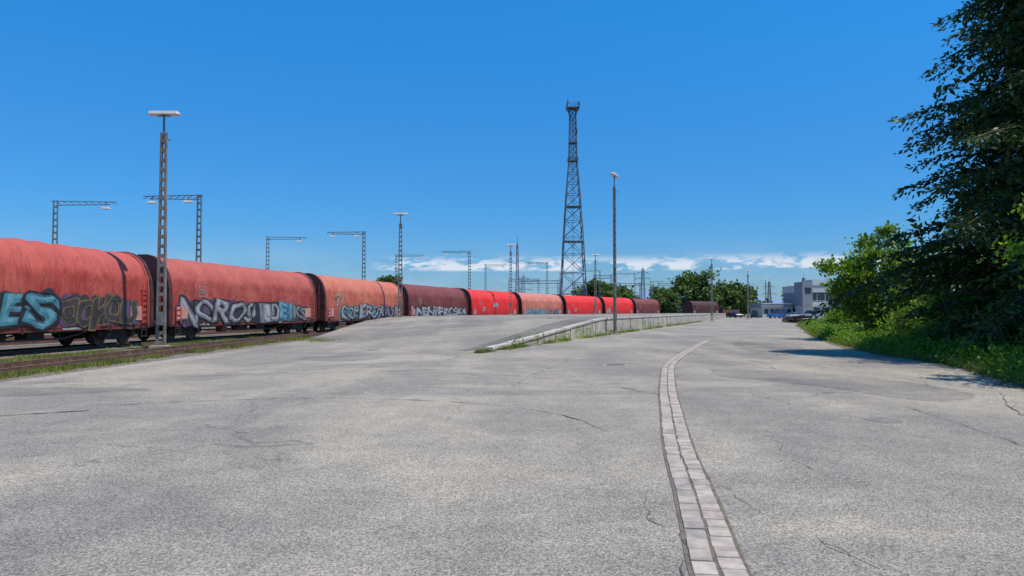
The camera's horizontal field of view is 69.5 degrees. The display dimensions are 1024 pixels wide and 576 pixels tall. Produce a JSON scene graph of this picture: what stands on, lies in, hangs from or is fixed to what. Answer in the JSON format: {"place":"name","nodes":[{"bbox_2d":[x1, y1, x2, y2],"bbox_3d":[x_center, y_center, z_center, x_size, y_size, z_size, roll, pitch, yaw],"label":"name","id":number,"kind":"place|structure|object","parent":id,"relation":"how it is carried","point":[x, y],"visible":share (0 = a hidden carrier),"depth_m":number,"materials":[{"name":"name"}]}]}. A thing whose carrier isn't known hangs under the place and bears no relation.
{"place":"outdoors","nodes":[
{"label":"outdoors","id":0,"kind":"place"},
{"bbox_2d":[0,314,749,360],"bbox_3d":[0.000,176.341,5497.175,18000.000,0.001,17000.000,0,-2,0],"label":"ground","id":1,"kind":"structure","parent":0,"point":[15,347],"depth_m":40.82,"materials":[{"name":"brown gravel"}]},
{"bbox_2d":[52,200,116,243],"bbox_3d":[-33.366,-1.634,57.212,4.926,10.300,0.850,0,-2,-4],"label":"yard light gantry","id":2,"kind":"object","parent":1,"relation":"on","point":[56,226],"visible":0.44,"depth_m":57.19,"materials":[{"name":"metal"}]},
{"bbox_2d":[0,331,331,381],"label":"railway siding track","id":3,"kind":"structure","parent":1,"relation":"on","point":[6,367],"depth_m":26.23,"materials":[{"name":"rusty steel"},{"name":"gravel"}]},
{"bbox_2d":[147,111,180,347],"bbox_3d":[-15.300,-2.546,32.297,1.350,10.440,0.700,0,-2,0],"label":"floodlight post","id":4,"kind":"object","parent":3,"relation":"on","point":[161,316],"visible":0.97,"depth_m":32.24,"materials":[{"name":"metal"}]},
{"bbox_2d":[0,328,339,379],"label":"track grass","id":5,"kind":"structure","parent":1,"relation":"on","point":[28,372],"depth_m":26.16,"materials":[{"name":"plant"}]},
{"bbox_2d":[0,326,346,346],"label":"railway track","id":6,"kind":"structure","parent":1,"relation":"on","point":[44,342],"depth_m":45.07,"materials":[{"name":"brown metal"}]},
{"bbox_2d":[143,194,204,331],"bbox_3d":[-25.433,-1.772,55.218,4.926,10.450,0.851,0,-2,4],"label":"yard light gantry","id":7,"kind":"object","parent":1,"relation":"on","point":[188,200],"visible":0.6,"depth_m":55.18,"materials":[{"name":"metal"}]},
{"bbox_2d":[5,324,345,340],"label":"railway track","id":8,"kind":"structure","parent":1,"relation":"on","point":[45,336],"depth_m":46.66,"materials":[{"name":"brown metal"}]},
{"bbox_2d":[266,236,305,268],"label":"yard light gantry","id":9,"kind":"object","parent":1,"relation":"on","point":[299,240],"visible":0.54,"depth_m":88.27,"materials":[{"name":"metal"}]},
{"bbox_2d":[327,231,365,279],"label":"yard light gantry","id":10,"kind":"object","parent":1,"relation":"on","point":[357,234],"visible":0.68,"depth_m":86.18,"materials":[{"name":"metal"}]},
{"bbox_2d":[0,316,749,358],"bbox_3d":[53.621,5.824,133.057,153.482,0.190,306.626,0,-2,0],"label":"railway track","id":11,"kind":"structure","parent":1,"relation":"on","point":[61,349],"depth_m":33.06,"materials":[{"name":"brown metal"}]},
{"bbox_2d":[0,238,153,345],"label":"covered freight wagon","id":12,"kind":"object","parent":11,"relation":"on","point":[64,294],"visible":1,"depth_m":29.93,"materials":[{"name":"metal"}]},
{"bbox_2d":[132,254,316,340],"bbox_3d":[-17.101,0.755,45.397,3.067,4.373,18.471,0,-2,10],"label":"covered freight wagon","id":13,"kind":"object","parent":11,"relation":"on","point":[220,297],"visible":0.94,"depth_m":42.42,"materials":[{"name":"metal"}]},
{"bbox_2d":[302,273,403,330],"bbox_3d":[-13.681,1.332,63.537,3.067,4.373,18.472,0,-2,12],"label":"covered freight wagon","id":14,"kind":"object","parent":11,"relation":"on","point":[349,301],"visible":0.75,"depth_m":59.95,"materials":[{"name":"metal"}]},
{"bbox_2d":[395,283,467,315],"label":"covered freight wagon","id":15,"kind":"object","parent":11,"relation":"on","point":[419,300],"visible":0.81,"depth_m":79.21,"materials":[{"name":"metal"}]},
{"bbox_2d":[460,288,517,314],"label":"covered freight wagon","id":16,"kind":"object","parent":11,"relation":"on","point":[482,302],"visible":0.63,"depth_m":96.55,"materials":[{"name":"metal"}]},
{"bbox_2d":[512,292,562,314],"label":"covered freight wagon","id":17,"kind":"object","parent":11,"relation":"on","point":[530,303],"visible":0.68,"depth_m":114.02,"materials":[{"name":"metal"}]},
{"bbox_2d":[557,294,601,313],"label":"covered freight wagon","id":18,"kind":"object","parent":11,"relation":"on","point":[578,304],"visible":0.62,"depth_m":130.30,"materials":[{"name":"metal"}]},
{"bbox_2d":[597,296,633,313],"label":"covered freight wagon","id":19,"kind":"object","parent":11,"relation":"on","point":[625,305],"visible":0.56,"depth_m":147.92,"materials":[{"name":"metal"}]},
{"bbox_2d":[630,298,659,313],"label":"covered freight wagon","id":20,"kind":"object","parent":11,"relation":"on","point":[644,306],"visible":0.59,"depth_m":163.18,"materials":[{"name":"metal"}]},
{"bbox_2d":[682,301,718,312],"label":"brown covered wagon","id":21,"kind":"object","parent":11,"relation":"on","point":[696,306],"visible":0.76,"depth_m":199.10,"materials":[{"name":"metal"}]},
{"bbox_2d":[719,308,739,314],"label":"sided open wagon","id":22,"kind":"object","parent":11,"relation":"on","point":[731,310],"visible":0.42,"depth_m":214.85,"materials":[{"name":"brown metal"}]},
{"bbox_2d":[375,274,403,282],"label":"distant broadleaf tree","id":23,"kind":"object","parent":1,"relation":"on","point":[388,278],"visible":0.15,"depth_m":149.39,"materials":[{"name":"green plant"}]},
{"bbox_2d":[395,254,420,280],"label":"yard light gantry","id":24,"kind":"object","parent":1,"relation":"on","point":[402,256],"visible":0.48,"depth_m":121.15,"materials":[{"name":"metal"}]},
{"bbox_2d":[441,251,470,288],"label":"yard light gantry","id":25,"kind":"object","parent":1,"relation":"on","point":[468,265],"visible":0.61,"depth_m":116.12,"materials":[{"name":"metal"}]},
{"bbox_2d":[515,239,518,292],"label":"lattice mast","id":26,"kind":"object","parent":1,"relation":"on","point":[517,259],"visible":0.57,"depth_m":179.92,"materials":[{"name":"metal"}]},
{"bbox_2d":[514,274,531,292],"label":"power pylon","id":27,"kind":"object","parent":1,"relation":"on","point":[522,278],"visible":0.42,"depth_m":420.19,"materials":[{"name":"metal"}]},
{"bbox_2d":[508,278,538,291],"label":"catenary portal","id":28,"kind":"object","parent":1,"relation":"on","point":[520,281],"visible":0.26,"depth_m":250.12,"materials":[{"name":"metal"}]},
{"bbox_2d":[525,262,547,293],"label":"yard light gantry","id":29,"kind":"object","parent":1,"relation":"on","point":[528,263],"visible":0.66,"depth_m":147.23,"materials":[{"name":"metal"}]},
{"bbox_2d":[520,279,558,293],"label":"catenary portal","id":30,"kind":"object","parent":1,"relation":"on","point":[557,280],"visible":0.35,"depth_m":215.07,"materials":[{"name":"metal"}]},
{"bbox_2d":[560,98,586,295],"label":"lattice radio tower","id":31,"kind":"structure","parent":1,"relation":"on","point":[569,109],"depth_m":200.34,"materials":[{"name":"metal"}]},
{"bbox_2d":[570,287,583,295],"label":"distant broadleaf tree","id":32,"kind":"object","parent":1,"relation":"on","point":[575,290],"visible":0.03,"depth_m":213.86,"materials":[{"name":"green plant"}]},
{"bbox_2d":[580,270,600,291],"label":"yard light gantry","id":33,"kind":"object","parent":1,"relation":"on","point":[596,272],"visible":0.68,"depth_m":172.13,"materials":[{"name":"metal"}]},
{"bbox_2d":[505,320,688,348],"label":"wall weeds","id":34,"kind":"object","parent":1,"relation":"on","point":[555,340],"depth_m":43.66,"materials":[{"name":"green plant"}]},
{"bbox_2d":[577,278,625,297],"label":"distant broadleaf tree","id":35,"kind":"object","parent":1,"relation":"on","point":[606,290],"visible":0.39,"depth_m":203.05,"materials":[{"name":"green plant"}]},
{"bbox_2d":[593,274,621,283],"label":"catenary portal","id":36,"kind":"object","parent":1,"relation":"on","point":[605,278],"visible":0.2,"depth_m":215.13,"materials":[{"name":"metal"}]},
{"bbox_2d":[609,172,620,334],"bbox_3d":[7.250,-2.366,52.102,0.801,11.440,1.367,0,-2,0],"label":"floodlight post","id":37,"kind":"object","parent":1,"relation":"on","point":[614,175],"visible":1,"depth_m":51.96,"materials":[{"name":"metal"}]},
{"bbox_2d":[617,273,635,297],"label":"yard light gantry","id":38,"kind":"object","parent":1,"relation":"on","point":[630,274],"visible":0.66,"depth_m":190.33,"materials":[{"name":"metal"}]},
{"bbox_2d":[616,282,640,295],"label":"catenary portal","id":39,"kind":"object","parent":1,"relation":"on","point":[639,283],"visible":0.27,"depth_m":236.09,"materials":[{"name":"metal"}]},
{"bbox_2d":[616,284,642,298],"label":"distant broadleaf tree","id":40,"kind":"object","parent":1,"relation":"on","point":[629,293],"visible":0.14,"depth_m":209.38,"materials":[{"name":"green plant"}]},
{"bbox_2d":[635,268,649,298],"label":"power pylon","id":41,"kind":"object","parent":1,"relation":"on","point":[643,280],"visible":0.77,"depth_m":400.27,"materials":[{"name":"metal"}]},
{"bbox_2d":[647,286,664,298],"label":"distant broadleaf tree","id":42,"kind":"object","parent":1,"relation":"on","point":[655,290],"visible":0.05,"depth_m":300.59,"materials":[{"name":"green plant"}]},
{"bbox_2d":[650,288,680,312],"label":"distant broadleaf tree","id":43,"kind":"object","parent":1,"relation":"on","point":[668,300],"visible":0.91,"depth_m":219.81,"materials":[{"name":"green plant"}]},
{"bbox_2d":[656,287,680,312],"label":"distant broadleaf tree","id":44,"kind":"object","parent":1,"relation":"on","point":[660,292],"visible":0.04,"depth_m":239.25,"materials":[{"name":"green plant"}]},
{"bbox_2d":[658,283,681,312],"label":"catenary portal","id":45,"kind":"object","parent":1,"relation":"on","point":[669,285],"visible":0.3,"depth_m":262.08,"materials":[{"name":"metal"}]},
{"bbox_2d":[668,266,722,309],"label":"distant broadleaf tree","id":46,"kind":"object","parent":1,"relation":"on","point":[691,286],"visible":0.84,"depth_m":226.80,"materials":[{"name":"green plant"}]},
{"bbox_2d":[708,258,714,320],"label":"floodlight post","id":47,"kind":"object","parent":1,"relation":"on","point":[711,259],"visible":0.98,"depth_m":124.01,"materials":[{"name":"metal"}]},
{"bbox_2d":[677,298,772,312],"bbox_3d":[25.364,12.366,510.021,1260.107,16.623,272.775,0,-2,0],"label":"distant tree belt","id":48,"kind":"object","parent":1,"relation":"on","point":[758,301],"depth_m":506.83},
{"bbox_2d":[711,279,757,315],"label":"distant broadleaf tree","id":49,"kind":"object","parent":1,"relation":"on","point":[734,294],"visible":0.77,"depth_m":240.17,"materials":[{"name":"green plant"}]},
{"bbox_2d":[745,270,750,318],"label":"floodlight post","id":50,"kind":"object","parent":1,"relation":"on","point":[747,293],"visible":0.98,"depth_m":160.97,"materials":[{"name":"metal"}]},
{"bbox_2d":[740,288,760,315],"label":"distant broadleaf tree","id":51,"kind":"object","parent":1,"relation":"on","point":[752,299],"visible":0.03,"depth_m":260.95,"materials":[{"name":"green plant"}]},
{"bbox_2d":[762,282,775,302],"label":"power pylon","id":52,"kind":"object","parent":1,"relation":"on","point":[768,295],"visible":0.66,"depth_m":429.69,"materials":[{"name":"metal"}]},
{"bbox_2d":[0,0,1014,299],"label":"sky","id":53,"kind":"structure","parent":0,"point":[756,136],"materials":[{"name":"blue"}]},
{"bbox_2d":[0,317,1023,575],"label":"asphalt road","id":54,"kind":"structure","parent":0,"point":[298,467],"depth_m":8.26,"materials":[{"name":"grey asphalt"}]},
{"bbox_2d":[0,387,150,395],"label":"asphalt patch","id":55,"kind":"object","parent":54,"relation":"on","point":[31,391],"visible":1,"depth_m":15.34,"materials":[{"name":"grey asphalt"}]},
{"bbox_2d":[297,356,383,360],"bbox_3d":[-6.037,2.469,25.989,2.995,0.001,2.929,0,-2,0],"label":"asphalt patch","id":56,"kind":"object","parent":54,"relation":"on","point":[333,358],"visible":1,"depth_m":25.77,"materials":[{"name":"grey asphalt"}]},
{"bbox_2d":[0,321,701,379],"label":"joint weeds","id":57,"kind":"object","parent":54,"relation":"on","point":[482,350],"visible":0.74,"depth_m":33.13,"materials":[{"name":"green plant"}]},
{"bbox_2d":[0,343,1021,575],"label":"asphalt cracks","id":58,"kind":"object","parent":54,"relation":"on","point":[682,573],"visible":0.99,"depth_m":12.46,"materials":[{"name":"grey asphalt"}]},
{"bbox_2d":[311,313,725,356],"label":"loading ramp","id":59,"kind":"structure","parent":54,"relation":"on","point":[453,335],"depth_m":46.13,"materials":[{"name":"concrete"}]},
{"bbox_2d":[393,213,407,316],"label":"floodlight post","id":60,"kind":"object","parent":59,"relation":"on","point":[400,304],"visible":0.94,"depth_m":66.03,"materials":[{"name":"metal"}]},
{"bbox_2d":[506,244,515,314],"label":"floodlight post","id":61,"kind":"object","parent":59,"relation":"on","point":[510,304],"visible":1,"depth_m":97.01,"materials":[{"name":"metal"}]},
{"bbox_2d":[591,254,599,313],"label":"floodlight post","id":62,"kind":"object","parent":59,"relation":"on","point":[595,305],"visible":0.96,"depth_m":114.98,"materials":[{"name":"metal"}]},
{"bbox_2d":[604,364,626,365],"bbox_3d":[3.180,2.373,22.636,0.740,0.054,0.740,0,-2,0],"label":"manhole cover","id":63,"kind":"object","parent":54,"relation":"on","point":[615,364],"visible":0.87,"depth_m":22.55,"materials":[{"name":"metal"}]},
{"bbox_2d":[658,340,752,575],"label":"paved gutter","id":64,"kind":"object","parent":54,"relation":"on","point":[708,538],"visible":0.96,"depth_m":6.41,"materials":[{"name":"stone pavers"},{"name":"concrete"},{"name":"mortar"}]},
{"bbox_2d":[729,312,742,317],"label":"parked car","id":65,"kind":"object","parent":54,"relation":"on","point":[736,314],"visible":1,"depth_m":188.45,"materials":[{"name":"paint"}]},
{"bbox_2d":[751,310,758,317],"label":"dark parked car","id":66,"kind":"object","parent":54,"relation":"on","point":[754,313],"visible":0.98,"depth_m":181.83,"materials":[{"name":"paint"}]},
{"bbox_2d":[733,342,805,352],"bbox_3d":[11.929,2.731,34.213,3.135,0.001,11.426,0,-2,12],"label":"asphalt patch","id":67,"kind":"object","parent":54,"relation":"on","point":[757,347],"visible":1,"depth_m":33.63,"materials":[{"name":"grey asphalt"}]},
{"bbox_2d":[749,303,792,317],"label":"office hall","id":68,"kind":"structure","parent":54,"relation":"on","point":[764,309],"depth_m":195.88,"materials":[{"name":"white paint"}]},
{"bbox_2d":[764,309,790,313],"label":"windows","id":69,"kind":"structure","parent":68,"relation":"in","point":[766,311],"depth_m":195.89,"materials":[{"name":"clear glass"}]},
{"bbox_2d":[767,310,786,317],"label":"blue parked van","id":70,"kind":"object","parent":54,"relation":"on","point":[778,313],"visible":0.86,"depth_m":173.26,"materials":[{"name":"paint"}]},
{"bbox_2d":[786,312,799,316],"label":"silver parked car","id":71,"kind":"object","parent":54,"relation":"on","point":[789,314],"visible":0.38,"depth_m":172.04,"materials":[{"name":"paint"}]},
{"bbox_2d":[782,315,810,322],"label":"parked car","id":72,"kind":"object","parent":54,"relation":"on","point":[793,319],"visible":0.67,"depth_m":104.58,"materials":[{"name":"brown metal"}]},
{"bbox_2d":[800,310,820,318],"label":"silver parked van","id":73,"kind":"object","parent":54,"relation":"on","point":[807,313],"visible":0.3,"depth_m":171.18,"materials":[{"name":"paint"}]},
{"bbox_2d":[709,369,974,400],"bbox_3d":[7.534,2.203,17.609,3.206,0.001,7.878,1,-2,-23],"label":"asphalt patch","id":74,"kind":"object","parent":54,"relation":"on","point":[898,389],"visible":1,"depth_m":16.83,"materials":[{"name":"grey asphalt"}]},
{"bbox_2d":[862,417,901,422],"bbox_3d":[5.599,1.998,11.167,0.474,0.001,0.590,0,-2,0],"label":"asphalt patch","id":75,"kind":"object","parent":54,"relation":"on","point":[882,419],"visible":1,"depth_m":11.12,"materials":[{"name":"grey asphalt"}]},
{"bbox_2d":[817,501,1023,575],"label":"asphalt patch","id":76,"kind":"object","parent":54,"relation":"on","point":[886,540],"visible":1,"depth_m":5.32,"materials":[{"name":"grey asphalt"}]},
{"bbox_2d":[633,291,782,302],"bbox_3d":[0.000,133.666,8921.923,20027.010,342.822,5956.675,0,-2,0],"label":"distant hills","id":77,"kind":"structure","parent":0,"point":[761,299],"depth_m":11252.01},
{"bbox_2d":[782,273,840,317],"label":"office building","id":78,"kind":"structure","parent":0,"point":[803,296],"depth_m":190.03,"materials":[{"name":"concrete"}]},
{"bbox_2d":[793,287,834,313],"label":"windows and door","id":79,"kind":"structure","parent":78,"relation":"in","point":[817,297],"depth_m":190.00,"materials":[{"name":"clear glass"}]},
{"label":"verge soil","id":80,"kind":"structure","parent":0,"visible":0},
{"bbox_2d":[819,302,887,325],"bbox_3d":[25.789,1.938,52.292,8.267,3.106,6.843,2,-2,-41],"label":"hazel shrub","id":81,"kind":"object","parent":80,"relation":"on","point":[836,317],"visible":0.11,"depth_m":51.88,"materials":[{"name":"green plant"}]},
{"bbox_2d":[809,220,929,328],"bbox_3d":[20.737,-0.417,41.912,6.331,7.014,7.116,2,-3,-44],"label":"young walnut tree","id":82,"kind":"object","parent":80,"relation":"on","point":[854,271],"visible":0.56,"depth_m":41.33,"materials":[{"name":"green plant"}]},
{"bbox_2d":[795,324,1023,389],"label":"leaf litter strip","id":83,"kind":"object","parent":80,"relation":"on","point":[1007,384],"visible":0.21,"depth_m":22.80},
{"bbox_2d":[797,315,1023,383],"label":"bramble undergrowth","id":84,"kind":"object","parent":80,"relation":"on","point":[914,348],"visible":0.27,"depth_m":26.11,"materials":[{"name":"green plant"}]},
{"bbox_2d":[797,322,1023,385],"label":"verge grass","id":85,"kind":"structure","parent":80,"relation":"on","point":[1012,379],"depth_m":23.77,"materials":[{"name":"green plant"}]},
{"bbox_2d":[800,0,1023,353],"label":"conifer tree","id":86,"kind":"object","parent":80,"relation":"on","point":[991,203],"visible":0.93,"depth_m":26.61,"materials":[{"name":"green plant"}]},
{"bbox_2d":[809,322,1023,377],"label":"nettle clumps","id":87,"kind":"object","parent":80,"relation":"on","point":[843,331],"visible":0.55,"depth_m":24.73,"materials":[{"name":"green plant"}]},
{"bbox_2d":[870,230,985,329],"bbox_3d":[22.502,0.025,38.102,6.483,5.932,6.876,1,-2,-31],"label":"elder shrub","id":88,"kind":"object","parent":80,"relation":"on","point":[893,306],"visible":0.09,"depth_m":38.23,"materials":[{"name":"green plant"}]},
{"bbox_2d":[870,286,986,335],"bbox_3d":[19.921,1.266,34.553,6.289,3.202,5.992,0,-2,0],"label":"hazel shrub","id":89,"kind":"object","parent":80,"relation":"on","point":[900,324],"visible":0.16,"depth_m":34.11,"materials":[{"name":"green plant"}]},
{"bbox_2d":[897,304,1001,340],"bbox_3d":[18.761,1.584,29.051,5.432,2.222,5.818,0,-2,0],"label":"hazel shrub","id":90,"kind":"object","parent":80,"relation":"on","point":[952,331],"visible":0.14,"depth_m":29.14,"materials":[{"name":"green plant"}]},
{"bbox_2d":[976,192,1023,288],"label":"young maple","id":91,"kind":"object","parent":80,"relation":"on","point":[1019,245],"visible":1,"depth_m":17.47,"materials":[{"name":"green plant"}]},
{"bbox_2d":[1010,303,1023,360],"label":"hazel shrub","id":92,"kind":"object","parent":80,"relation":"on","point":[1021,341],"visible":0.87,"depth_m":20.78,"materials":[{"name":"green plant"}]}
]}

